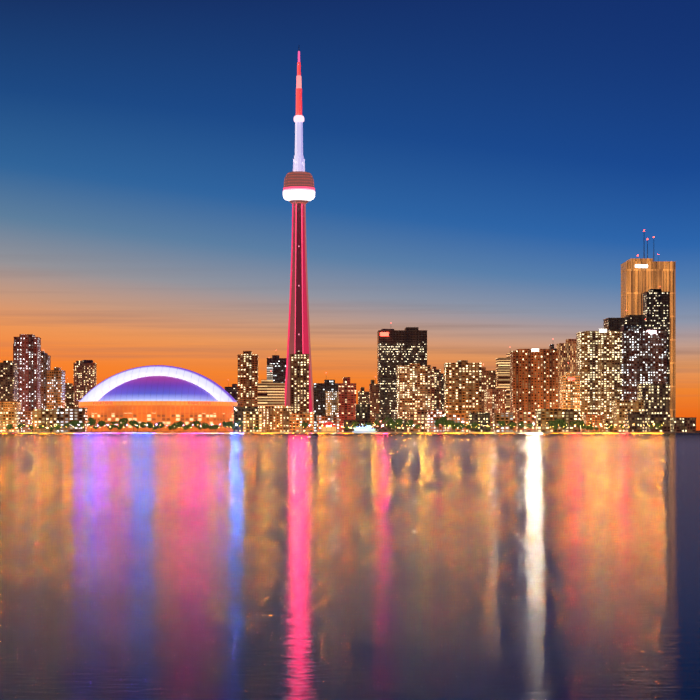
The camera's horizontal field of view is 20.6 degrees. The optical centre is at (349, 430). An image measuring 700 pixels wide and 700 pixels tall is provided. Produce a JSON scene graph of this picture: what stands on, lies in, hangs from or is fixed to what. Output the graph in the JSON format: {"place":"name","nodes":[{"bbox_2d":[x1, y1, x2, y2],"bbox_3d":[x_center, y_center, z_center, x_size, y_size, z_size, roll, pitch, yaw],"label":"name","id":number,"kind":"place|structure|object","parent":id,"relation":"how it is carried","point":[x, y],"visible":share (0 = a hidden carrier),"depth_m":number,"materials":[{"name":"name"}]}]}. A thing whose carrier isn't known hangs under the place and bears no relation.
{"place":"outdoors","nodes":[
{"label":"outdoors","id":0,"kind":"place"},
{"bbox_2d":[0,433,699,699],"bbox_3d":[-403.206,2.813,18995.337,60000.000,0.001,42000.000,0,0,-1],"label":"lake","id":1,"kind":"structure","parent":0,"point":[349,566],"depth_m":39.90,"materials":[{"name":"liquid"}]},
{"bbox_2d":[352,424,376,432],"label":"ferry","id":2,"kind":"object","parent":1,"relation":"on","point":[366,429],"visible":1,"depth_m":2233.09,"materials":[{"name":"white"}]},
{"bbox_2d":[0,432,699,432],"bbox_3d":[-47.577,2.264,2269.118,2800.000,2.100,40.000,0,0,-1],"label":"quay","id":3,"kind":"structure","parent":0,"point":[376,432],"depth_m":2250.97,"materials":[{"name":"brown"}]},
{"bbox_2d":[6,423,12,431],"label":"tree","id":4,"kind":"object","parent":3,"relation":"on","point":[9,426],"visible":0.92,"depth_m":2251.60,"materials":[{"name":"green plant"}]},
{"bbox_2d":[54,423,60,431],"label":"tree","id":5,"kind":"object","parent":3,"relation":"on","point":[57,426],"visible":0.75,"depth_m":2253.08,"materials":[{"name":"green plant"}]},
{"bbox_2d":[63,423,70,431],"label":"tree","id":6,"kind":"object","parent":3,"relation":"on","point":[66,425],"visible":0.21,"depth_m":2256.92,"materials":[{"name":"green plant"}]},
{"bbox_2d":[67,420,78,427],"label":"tree","id":7,"kind":"object","parent":3,"relation":"on","point":[74,423],"visible":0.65,"depth_m":2263.15,"materials":[{"name":"green plant"}]},
{"bbox_2d":[87,417,97,431],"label":"tree","id":8,"kind":"object","parent":3,"relation":"on","point":[92,421],"visible":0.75,"depth_m":2257.04,"materials":[{"name":"green plant"}]},
{"bbox_2d":[97,420,107,426],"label":"tree","id":9,"kind":"object","parent":3,"relation":"on","point":[101,423],"visible":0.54,"depth_m":2259.99,"materials":[{"name":"green plant"}]},
{"bbox_2d":[117,418,128,426],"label":"tree","id":10,"kind":"object","parent":3,"relation":"on","point":[124,422],"visible":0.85,"depth_m":2259.34,"materials":[{"name":"green plant"}]},
{"bbox_2d":[129,419,136,431],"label":"tree","id":11,"kind":"object","parent":3,"relation":"on","point":[132,423],"visible":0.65,"depth_m":2262.42,"materials":[{"name":"green plant"}]},
{"bbox_2d":[134,422,140,431],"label":"tree","id":12,"kind":"object","parent":3,"relation":"on","point":[136,425],"visible":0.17,"depth_m":2254.81,"materials":[{"name":"green plant"}]},
{"bbox_2d":[146,422,152,428],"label":"tree","id":13,"kind":"object","parent":3,"relation":"on","point":[148,424],"visible":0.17,"depth_m":2262.62,"materials":[{"name":"green plant"}]},
{"bbox_2d":[151,423,158,430],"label":"tree","id":14,"kind":"object","parent":3,"relation":"on","point":[155,426],"visible":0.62,"depth_m":2255.58,"materials":[{"name":"green plant"}]},
{"bbox_2d":[157,422,164,428],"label":"tree","id":15,"kind":"object","parent":3,"relation":"on","point":[161,425],"visible":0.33,"depth_m":2265.48,"materials":[{"name":"green plant"}]},
{"bbox_2d":[172,422,179,429],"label":"tree","id":16,"kind":"object","parent":3,"relation":"on","point":[176,425],"visible":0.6,"depth_m":2259.40,"materials":[{"name":"green plant"}]},
{"bbox_2d":[177,421,184,431],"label":"tree","id":17,"kind":"object","parent":3,"relation":"on","point":[181,423],"visible":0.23,"depth_m":2263.28,"materials":[{"name":"green plant"}]},
{"bbox_2d":[190,420,200,426],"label":"tree","id":18,"kind":"object","parent":3,"relation":"on","point":[195,423],"visible":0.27,"depth_m":2260.62,"materials":[{"name":"green plant"}]},
{"bbox_2d":[200,422,208,428],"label":"tree","id":19,"kind":"object","parent":3,"relation":"on","point":[204,425],"visible":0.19,"depth_m":2255.63,"materials":[{"name":"green plant"}]},
{"bbox_2d":[229,423,235,431],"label":"tree","id":20,"kind":"object","parent":3,"relation":"on","point":[232,426],"visible":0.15,"depth_m":2257.28,"materials":[{"name":"green plant"}]},
{"bbox_2d":[235,420,242,427],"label":"tree","id":21,"kind":"object","parent":3,"relation":"on","point":[239,423],"visible":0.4,"depth_m":2263.66,"materials":[{"name":"green plant"}]},
{"bbox_2d":[321,422,336,431],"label":"pavilion","id":22,"kind":"structure","parent":3,"relation":"on","point":[330,426],"depth_m":2257.67,"materials":[{"name":"orange"}]},
{"bbox_2d":[3,422,662,431],"bbox_3d":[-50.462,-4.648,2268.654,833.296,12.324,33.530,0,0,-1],"label":"sodium lamps","id":23,"kind":"object","parent":3,"relation":"on","point":[322,429],"visible":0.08,"depth_m":2254.98,"materials":[{"name":"orange"}]},
{"bbox_2d":[35,423,637,431],"bbox_3d":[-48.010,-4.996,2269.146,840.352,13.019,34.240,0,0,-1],"label":"warm lamps","id":24,"kind":"object","parent":3,"relation":"on","point":[286,428],"visible":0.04,"depth_m":2255.90,"materials":[{"name":"yellow"}]},
{"bbox_2d":[351,421,358,427],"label":"tree","id":25,"kind":"object","parent":3,"relation":"on","point":[354,424],"visible":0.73,"depth_m":2270.53,"materials":[{"name":"green plant"}]},
{"bbox_2d":[373,419,381,431],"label":"tree","id":26,"kind":"object","parent":3,"relation":"on","point":[377,423],"visible":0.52,"depth_m":2269.30,"materials":[{"name":"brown plant"}]},
{"bbox_2d":[383,417,393,426],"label":"tree","id":27,"kind":"object","parent":3,"relation":"on","point":[387,421],"visible":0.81,"depth_m":2259.87,"materials":[{"name":"green plant"}]},
{"bbox_2d":[394,418,402,431],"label":"tree","id":28,"kind":"object","parent":3,"relation":"on","point":[399,421],"visible":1,"depth_m":2261.41,"materials":[{"name":"green plant"}]},
{"bbox_2d":[405,420,413,426],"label":"tree","id":29,"kind":"object","parent":3,"relation":"on","point":[409,423],"visible":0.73,"depth_m":2271.81,"materials":[{"name":"green plant"}]},
{"bbox_2d":[436,416,446,431],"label":"tree","id":30,"kind":"object","parent":3,"relation":"on","point":[442,421],"visible":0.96,"depth_m":2262.52,"materials":[{"name":"green plant"}]},
{"bbox_2d":[447,420,453,431],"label":"tree","id":31,"kind":"object","parent":3,"relation":"on","point":[449,422],"visible":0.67,"depth_m":2261.46,"materials":[{"name":"green plant"}]},
{"bbox_2d":[451,422,458,429],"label":"tree","id":32,"kind":"object","parent":3,"relation":"on","point":[455,424],"visible":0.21,"depth_m":2262.77,"materials":[{"name":"green plant"}]},
{"bbox_2d":[471,422,478,429],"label":"tree","id":33,"kind":"object","parent":3,"relation":"on","point":[474,425],"visible":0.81,"depth_m":2261.57,"materials":[{"name":"green plant"}]},
{"bbox_2d":[498,420,504,427],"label":"tree","id":34,"kind":"object","parent":3,"relation":"on","point":[502,423],"visible":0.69,"depth_m":2268.91,"materials":[{"name":"green plant"}]},
{"bbox_2d":[506,422,515,427],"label":"tree","id":35,"kind":"object","parent":3,"relation":"on","point":[512,425],"visible":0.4,"depth_m":2267.52,"materials":[{"name":"green plant"}]},
{"bbox_2d":[517,421,524,427],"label":"tree","id":36,"kind":"object","parent":3,"relation":"on","point":[521,423],"visible":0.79,"depth_m":2267.16,"materials":[{"name":"green plant"}]},
{"bbox_2d":[527,423,534,431],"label":"tree","id":37,"kind":"object","parent":3,"relation":"on","point":[530,425],"visible":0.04,"depth_m":2269.52,"materials":[{"name":"green plant"}]},
{"bbox_2d":[548,420,555,431],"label":"tree","id":38,"kind":"object","parent":3,"relation":"on","point":[550,423],"visible":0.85,"depth_m":2273.99,"materials":[{"name":"green plant"}]},
{"bbox_2d":[554,418,565,426],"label":"tree","id":39,"kind":"object","parent":3,"relation":"on","point":[559,422],"visible":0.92,"depth_m":2266.55,"materials":[{"name":"green plant"}]},
{"bbox_2d":[570,421,576,431],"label":"tree","id":40,"kind":"object","parent":3,"relation":"on","point":[573,423],"visible":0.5,"depth_m":2269.93,"materials":[{"name":"green plant"}]},
{"bbox_2d":[576,420,584,427],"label":"tree","id":41,"kind":"object","parent":3,"relation":"on","point":[579,423],"visible":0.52,"depth_m":2271.04,"materials":[{"name":"green plant"}]},
{"bbox_2d":[655,423,661,429],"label":"tree","id":42,"kind":"object","parent":3,"relation":"on","point":[659,426],"visible":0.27,"depth_m":2275.39,"materials":[{"name":"green plant"}]},
{"bbox_2d":[0,0,699,430],"label":"sky","id":43,"kind":"structure","parent":0,"point":[485,174],"materials":[{"name":"blue"}]},
{"label":"land","id":44,"kind":"structure","parent":0,"visible":0},
{"bbox_2d":[0,361,17,401],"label":"building","id":45,"kind":"structure","parent":44,"relation":"on","point":[8,381],"depth_m":2590.31,"materials":[{"name":"brown concrete"}]},
{"bbox_2d":[0,411,18,431],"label":"building","id":46,"kind":"structure","parent":44,"relation":"on","point":[8,417],"depth_m":2308.64,"materials":[{"name":"orange concrete"}]},
{"bbox_2d":[0,402,20,410],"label":"building","id":47,"kind":"structure","parent":44,"relation":"on","point":[10,406],"depth_m":2391.18,"materials":[{"name":"orange concrete"}]},
{"bbox_2d":[19,411,31,431],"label":"building","id":48,"kind":"structure","parent":44,"relation":"on","point":[25,417],"depth_m":2327.64,"materials":[{"name":"brown concrete"}]},
{"bbox_2d":[13,334,40,410],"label":"building","id":49,"kind":"structure","parent":44,"relation":"on","point":[27,353],"depth_m":2690.69,"materials":[{"name":"brown concrete"}]},
{"bbox_2d":[32,409,57,431],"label":"building","id":50,"kind":"structure","parent":44,"relation":"on","point":[45,417],"depth_m":2313.20,"materials":[{"name":"brown concrete"}]},
{"bbox_2d":[41,350,50,408],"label":"building","id":51,"kind":"structure","parent":44,"relation":"on","point":[45,361],"depth_m":2741.01,"materials":[{"name":"brown concrete"}]},
{"bbox_2d":[46,367,65,408],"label":"building","id":52,"kind":"structure","parent":44,"relation":"on","point":[55,388],"depth_m":2591.65,"materials":[{"name":"brown concrete"}]},
{"bbox_2d":[65,378,73,407],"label":"building","id":53,"kind":"structure","parent":44,"relation":"on","point":[69,395],"depth_m":3290.22,"materials":[{"name":"brown concrete"}]},
{"bbox_2d":[57,408,87,431],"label":"building","id":54,"kind":"structure","parent":44,"relation":"on","point":[66,415],"depth_m":2321.69,"materials":[{"name":"grey concrete"}]},
{"bbox_2d":[74,360,96,407],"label":"building","id":55,"kind":"structure","parent":44,"relation":"on","point":[84,377],"depth_m":3139.02,"materials":[{"name":"brown concrete"}]},
{"bbox_2d":[78,365,237,431],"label":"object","id":56,"kind":"structure","parent":44,"relation":"on","point":[165,394],"depth_m":2848.01,"materials":[{"name":"purple"}]},
{"bbox_2d":[225,384,237,405],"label":"building","id":57,"kind":"structure","parent":44,"relation":"on","point":[232,391],"depth_m":3396.02,"materials":[{"name":"concrete"}]},
{"bbox_2d":[233,406,257,431],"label":"building","id":58,"kind":"structure","parent":44,"relation":"on","point":[238,413],"depth_m":2347.31,"materials":[{"name":"black concrete"}]},
{"bbox_2d":[237,351,257,405],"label":"building","id":59,"kind":"structure","parent":44,"relation":"on","point":[247,378],"depth_m":2597.30,"materials":[{"name":"brown concrete"}]},
{"bbox_2d":[242,412,261,431],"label":"building","id":60,"kind":"structure","parent":44,"relation":"on","point":[252,420],"depth_m":2311.69,"materials":[{"name":"brown concrete"}]},
{"bbox_2d":[267,363,272,379],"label":"building","id":61,"kind":"structure","parent":44,"relation":"on","point":[269,368],"depth_m":3097.57,"materials":[{"name":"grey metal"}]},
{"bbox_2d":[257,371,284,405],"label":"building","id":62,"kind":"structure","parent":44,"relation":"on","point":[270,393],"depth_m":2498.02,"materials":[{"name":"grey metal"}]},
{"bbox_2d":[258,406,290,411],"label":"building","id":63,"kind":"structure","parent":44,"relation":"on","point":[260,408],"depth_m":2347.92,"materials":[{"name":"brown concrete"}]},
{"bbox_2d":[262,408,289,431],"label":"building","id":64,"kind":"structure","parent":44,"relation":"on","point":[275,419],"depth_m":2325.72,"materials":[{"name":"brown concrete"}]},
{"bbox_2d":[267,355,286,382],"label":"building","id":65,"kind":"structure","parent":44,"relation":"on","point":[279,368],"depth_m":3147.85,"materials":[{"name":"grey metal"}]},
{"bbox_2d":[283,51,314,411],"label":"observation tower","id":66,"kind":"structure","parent":44,"relation":"on","point":[298,191],"depth_m":2791.31,"materials":[{"name":"red concrete"}]},
{"bbox_2d":[290,351,308,411],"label":"building","id":67,"kind":"structure","parent":44,"relation":"on","point":[299,381],"depth_m":2498.79,"materials":[{"name":"brown concrete"}]},
{"bbox_2d":[289,412,313,431],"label":"building","id":68,"kind":"structure","parent":44,"relation":"on","point":[297,419],"depth_m":2317.80,"materials":[{"name":"concrete"}]},
{"bbox_2d":[313,372,337,431],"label":"building","id":69,"kind":"structure","parent":44,"relation":"on","point":[319,399],"depth_m":2749.37,"materials":[{"name":"grey metal"}]},
{"bbox_2d":[316,416,339,431],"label":"building","id":70,"kind":"structure","parent":44,"relation":"on","point":[322,420],"depth_m":2337.23,"materials":[{"name":"brown concrete"}]},
{"bbox_2d":[325,391,337,415],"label":"building","id":71,"kind":"structure","parent":44,"relation":"on","point":[331,403],"depth_m":2699.68,"materials":[{"name":"grey concrete"}]},
{"bbox_2d":[338,377,355,431],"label":"building","id":72,"kind":"structure","parent":44,"relation":"on","point":[346,399],"depth_m":2599.96,"materials":[{"name":"red concrete"}]},
{"bbox_2d":[343,420,370,431],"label":"building","id":73,"kind":"structure","parent":44,"relation":"on","point":[351,428],"depth_m":2307.37,"materials":[{"name":"black concrete"}]},
{"bbox_2d":[355,404,369,419],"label":"building","id":74,"kind":"structure","parent":44,"relation":"on","point":[362,411],"depth_m":2500.53,"materials":[{"name":"black concrete"}]},
{"bbox_2d":[358,387,368,403],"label":"building","id":75,"kind":"structure","parent":44,"relation":"on","point":[363,396],"depth_m":3300.78,"materials":[{"name":"brown concrete"}]},
{"bbox_2d":[369,376,379,428],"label":"building","id":76,"kind":"structure","parent":44,"relation":"on","point":[374,396],"depth_m":2901.05,"materials":[{"name":"brown concrete"}]},
{"bbox_2d":[375,414,390,431],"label":"building","id":77,"kind":"structure","parent":44,"relation":"on","point":[381,417],"depth_m":2320.46,"materials":[{"name":"brown metal"}]},
{"bbox_2d":[395,420,406,431],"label":"building","id":78,"kind":"structure","parent":44,"relation":"on","point":[403,428],"depth_m":2296.02,"materials":[{"name":"brown metal"}]},
{"bbox_2d":[377,327,426,431],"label":"building","id":79,"kind":"structure","parent":44,"relation":"on","point":[406,346],"depth_m":3051.80,"materials":[{"name":"black glass"}]},
{"bbox_2d":[397,363,430,431],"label":"building","id":80,"kind":"structure","parent":44,"relation":"on","point":[413,386],"depth_m":2501.33,"materials":[{"name":"brown concrete"}]},
{"bbox_2d":[408,410,426,431],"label":"building","id":81,"kind":"structure","parent":44,"relation":"on","point":[418,417],"depth_m":2305.69,"materials":[{"name":"brown concrete"}]},
{"bbox_2d":[431,367,440,409],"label":"building","id":82,"kind":"structure","parent":44,"relation":"on","point":[435,389],"depth_m":2702.51,"materials":[{"name":"brown metal"}]},
{"bbox_2d":[427,410,444,431],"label":"building","id":83,"kind":"structure","parent":44,"relation":"on","point":[432,415],"depth_m":2296.21,"materials":[{"name":"grey concrete"}]},
{"bbox_2d":[441,373,443,409],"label":"building","id":84,"kind":"structure","parent":44,"relation":"on","point":[442,391],"depth_m":3303.73,"materials":[{"name":"black concrete"}]},
{"bbox_2d":[447,414,464,431],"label":"building","id":85,"kind":"structure","parent":44,"relation":"on","point":[455,418],"depth_m":2328.93,"materials":[{"name":"brown concrete"}]},
{"bbox_2d":[444,360,481,431],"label":"building","id":86,"kind":"structure","parent":44,"relation":"on","point":[462,386],"depth_m":2503.07,"materials":[{"name":"brown concrete"}]},
{"bbox_2d":[468,413,490,431],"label":"building","id":87,"kind":"structure","parent":44,"relation":"on","point":[482,420],"depth_m":2305.32,"materials":[{"name":"black concrete"}]},
{"bbox_2d":[481,364,495,412],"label":"building","id":88,"kind":"structure","parent":44,"relation":"on","point":[488,379],"depth_m":2854.49,"materials":[{"name":"brown concrete"}]},
{"bbox_2d":[484,389,506,431],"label":"building","id":89,"kind":"structure","parent":44,"relation":"on","point":[494,400],"depth_m":2454.13,"materials":[{"name":"brown concrete"}]},
{"bbox_2d":[496,353,509,412],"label":"building","id":90,"kind":"structure","parent":44,"relation":"on","point":[502,373],"depth_m":2704.89,"materials":[{"name":"brown concrete"}]},
{"bbox_2d":[493,413,513,431],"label":"building","id":91,"kind":"structure","parent":44,"relation":"on","point":[507,418],"depth_m":2296.86,"materials":[{"name":"brown concrete"}]},
{"bbox_2d":[516,410,534,431],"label":"building","id":92,"kind":"structure","parent":44,"relation":"on","point":[526,417],"depth_m":2343.77,"materials":[{"name":"brown concrete"}]},
{"bbox_2d":[510,349,557,431],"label":"building","id":93,"kind":"structure","parent":44,"relation":"on","point":[533,379],"depth_m":2505.08,"materials":[{"name":"brown metal"}]},
{"bbox_2d":[535,409,562,431],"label":"building","id":94,"kind":"structure","parent":44,"relation":"on","point":[544,417],"depth_m":2316.94,"materials":[{"name":"brown concrete"}]},
{"bbox_2d":[549,344,556,350],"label":"building","id":95,"kind":"structure","parent":44,"relation":"on","point":[551,346],"depth_m":2961.86,"materials":[{"name":"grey metal"}]},
{"bbox_2d":[556,339,575,408],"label":"building","id":96,"kind":"structure","parent":44,"relation":"on","point":[566,352],"depth_m":2807.07,"materials":[{"name":"brown concrete"}]},
{"bbox_2d":[559,362,579,408],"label":"building","id":97,"kind":"structure","parent":44,"relation":"on","point":[569,390],"depth_m":2456.03,"materials":[{"name":"brown concrete"}]},
{"bbox_2d":[562,409,580,431],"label":"building","id":98,"kind":"structure","parent":44,"relation":"on","point":[569,416],"depth_m":2341.94,"materials":[{"name":"grey concrete"}]},
{"bbox_2d":[583,414,604,431],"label":"building","id":99,"kind":"structure","parent":44,"relation":"on","point":[595,420],"depth_m":2332.93,"materials":[{"name":"brown concrete"}]},
{"bbox_2d":[576,329,621,431],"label":"building","id":100,"kind":"structure","parent":44,"relation":"on","point":[599,362],"depth_m":2556.97,"materials":[{"name":"grey metal"}]},
{"bbox_2d":[602,419,624,431],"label":"building","id":101,"kind":"structure","parent":44,"relation":"on","point":[615,423],"depth_m":2302.53,"materials":[{"name":"brown concrete"}]},
{"bbox_2d":[603,310,647,331],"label":"building","id":102,"kind":"structure","parent":44,"relation":"on","point":[613,324],"depth_m":3009.60,"materials":[{"name":"black concrete"}]},
{"bbox_2d":[612,400,643,431],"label":"building","id":103,"kind":"structure","parent":44,"relation":"on","point":[620,408],"depth_m":2357.44,"materials":[{"name":"brown concrete"}]},
{"bbox_2d":[624,412,647,431],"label":"building","id":104,"kind":"structure","parent":44,"relation":"on","point":[633,420],"depth_m":2301.91,"materials":[{"name":"grey concrete"}]},
{"bbox_2d":[618,318,666,399],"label":"building","id":105,"kind":"structure","parent":44,"relation":"on","point":[644,356],"depth_m":2607.65,"materials":[{"name":"grey concrete"}]},
{"bbox_2d":[620,230,675,417],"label":"building","id":106,"kind":"structure","parent":44,"relation":"on","point":[640,277],"depth_m":3311.81,"materials":[{"name":"gold metal"}]},
{"bbox_2d":[637,384,669,413],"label":"building","id":107,"kind":"structure","parent":44,"relation":"on","point":[655,398],"depth_m":2358.14,"materials":[{"name":"brown concrete"}]},
{"bbox_2d":[643,286,669,383],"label":"building","id":108,"kind":"structure","parent":44,"relation":"on","point":[656,307],"depth_m":3010.67,"materials":[{"name":"black glass"}]},
{"bbox_2d":[647,414,670,431],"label":"building","id":109,"kind":"structure","parent":44,"relation":"on","point":[662,419],"depth_m":2301.22,"materials":[{"name":"grey concrete"}]},
{"bbox_2d":[670,417,695,431],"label":"building","id":110,"kind":"structure","parent":44,"relation":"on","point":[682,424],"depth_m":2316.91,"materials":[{"name":"grey metal"}]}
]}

